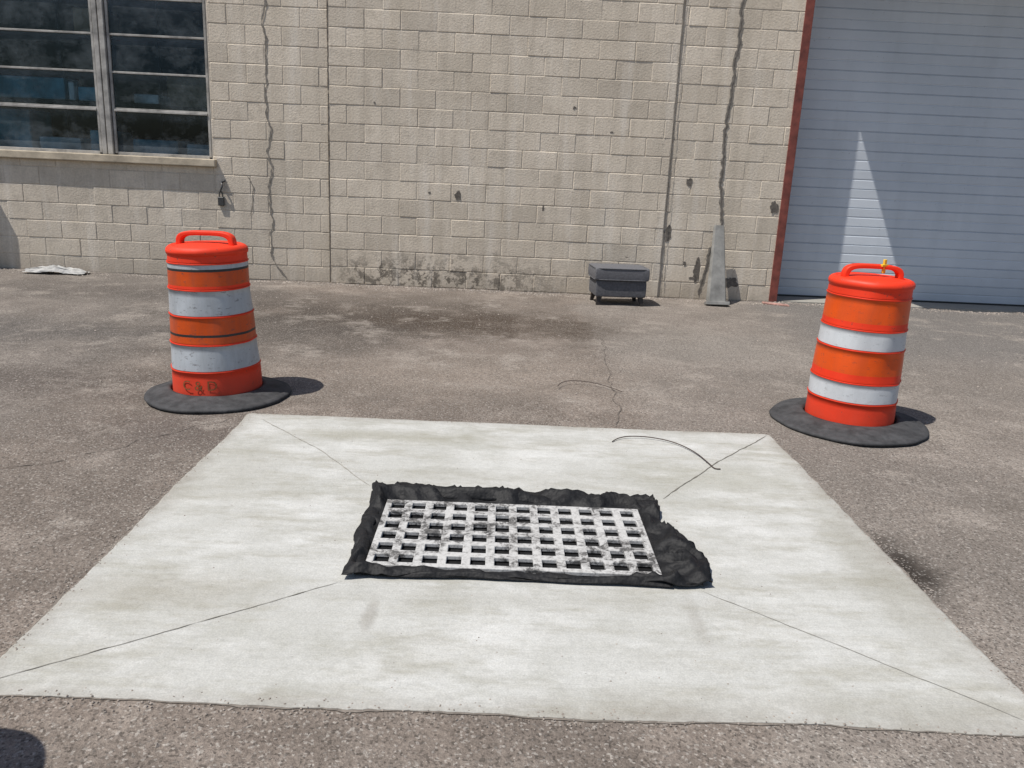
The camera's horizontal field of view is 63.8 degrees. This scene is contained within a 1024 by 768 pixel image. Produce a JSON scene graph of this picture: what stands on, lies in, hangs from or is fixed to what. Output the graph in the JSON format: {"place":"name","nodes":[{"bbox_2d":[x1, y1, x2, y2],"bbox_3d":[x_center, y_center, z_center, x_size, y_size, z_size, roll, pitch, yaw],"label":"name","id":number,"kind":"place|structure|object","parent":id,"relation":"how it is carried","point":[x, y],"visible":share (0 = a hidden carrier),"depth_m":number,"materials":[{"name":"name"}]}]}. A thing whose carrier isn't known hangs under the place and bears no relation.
{"place":"outdoors","nodes":[
{"label":"outdoors","id":0,"kind":"place"},
{"bbox_2d":[0,268,1023,767],"bbox_3d":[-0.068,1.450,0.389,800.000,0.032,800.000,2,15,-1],"label":"ground","id":1,"kind":"structure","parent":0,"point":[70,410],"depth_m":4.78,"materials":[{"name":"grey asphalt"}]},
{"bbox_2d":[22,265,88,273],"bbox_3d":[-5.388,-1.366,9.732,0.722,0.080,0.254,2,15,-1],"label":"plastic bag","id":2,"kind":"object","parent":1,"relation":"on","point":[57,268],"visible":1,"depth_m":9.66,"materials":[{"name":"white plastic"}]},
{"bbox_2d":[144,230,291,413],"bbox_3d":[-1.838,-0.430,5.097,0.883,1.021,0.885,2,15,-1],"label":"traffic drum","id":3,"kind":"object","parent":1,"relation":"on","point":[216,363],"visible":1,"depth_m":4.95,"materials":[{"name":"plastic"}]},
{"bbox_2d":[3,338,621,468],"bbox_3d":[-0.614,0.224,4.849,1.690,0.028,6.041,16,20,40],"label":"pavement crack","id":4,"kind":"object","parent":1,"relation":"on","point":[231,417],"visible":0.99,"depth_m":4.87,"materials":[{"name":"asphalt"}]},
{"bbox_2d":[0,0,1023,312],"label":"block warehouse","id":5,"kind":"structure","parent":1,"relation":"on","point":[800,150],"depth_m":9.76,"materials":[{"name":"concrete block"},{"name":"metal"},{"name":"paint"}]},
{"bbox_2d":[218,180,225,205],"bbox_3d":[-3.422,-2.252,9.693,0.098,0.300,0.060,2,15,-1],"label":"padlock","id":6,"kind":"object","parent":5,"relation":"attached to","point":[221,201],"visible":1,"depth_m":9.71,"materials":[{"name":"metal"}]},
{"bbox_2d":[778,0,1023,304],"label":"overhead door","id":7,"kind":"structure","parent":5,"relation":"in","point":[910,147],"depth_m":10.12,"materials":[{"name":"paint"}]},
{"bbox_2d":[0,413,1023,736],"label":"concrete pad","id":8,"kind":"object","parent":1,"relation":"on","point":[250,551],"visible":0.96,"depth_m":2.85,"materials":[{"name":"white concrete"}]},
{"bbox_2d":[341,480,712,587],"bbox_3d":[0.060,0.596,3.432,1.418,0.068,0.888,2,15,-1],"label":"drain grate","id":9,"kind":"object","parent":8,"relation":"on","point":[419,530],"visible":1,"depth_m":3.36,"materials":[{"name":"metal"}]},
{"bbox_2d":[612,436,720,469],"bbox_3d":[0.889,0.361,4.553,0.645,0.014,0.226,13,18,35],"label":"bent wire","id":10,"kind":"object","parent":8,"relation":"on","point":[669,441],"visible":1,"depth_m":4.66,"materials":[{"name":"black metal"}]},
{"bbox_2d":[558,380,621,391],"bbox_3d":[0.555,0.009,5.797,0.452,0.013,0.171,5,15,9],"label":"bent wire","id":11,"kind":"object","parent":1,"relation":"on","point":[590,382],"visible":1,"depth_m":5.84,"materials":[{"name":"black metal"}]},
{"bbox_2d":[588,263,649,305],"bbox_3d":[1.212,-1.149,9.453,0.628,0.434,0.468,1,15,-6],"label":"ottoman","id":12,"kind":"object","parent":1,"relation":"on","point":[619,280],"visible":1,"depth_m":9.25,"materials":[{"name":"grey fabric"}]},
{"bbox_2d":[704,225,729,305],"bbox_3d":[2.419,-1.400,9.687,0.280,0.952,0.105,2,-2,-4],"label":"metal wedge post","id":13,"kind":"object","parent":1,"relation":"on","point":[716,291],"visible":1,"depth_m":9.68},
{"bbox_2d":[762,301,788,306],"bbox_3d":[3.158,-0.956,9.865,0.331,0.025,0.072,10,17,25],"label":"concrete chunk","id":14,"kind":"object","parent":1,"relation":"on","point":[779,304],"visible":1,"depth_m":9.84,"materials":[{"name":"pink concrete"}]},
{"bbox_2d":[769,259,928,446],"bbox_3d":[2.155,-0.258,5.123,0.946,1.038,0.960,2,15,-1],"label":"traffic drum","id":15,"kind":"object","parent":1,"relation":"on","point":[851,398],"visible":1,"depth_m":4.97,"materials":[{"name":"plastic"}]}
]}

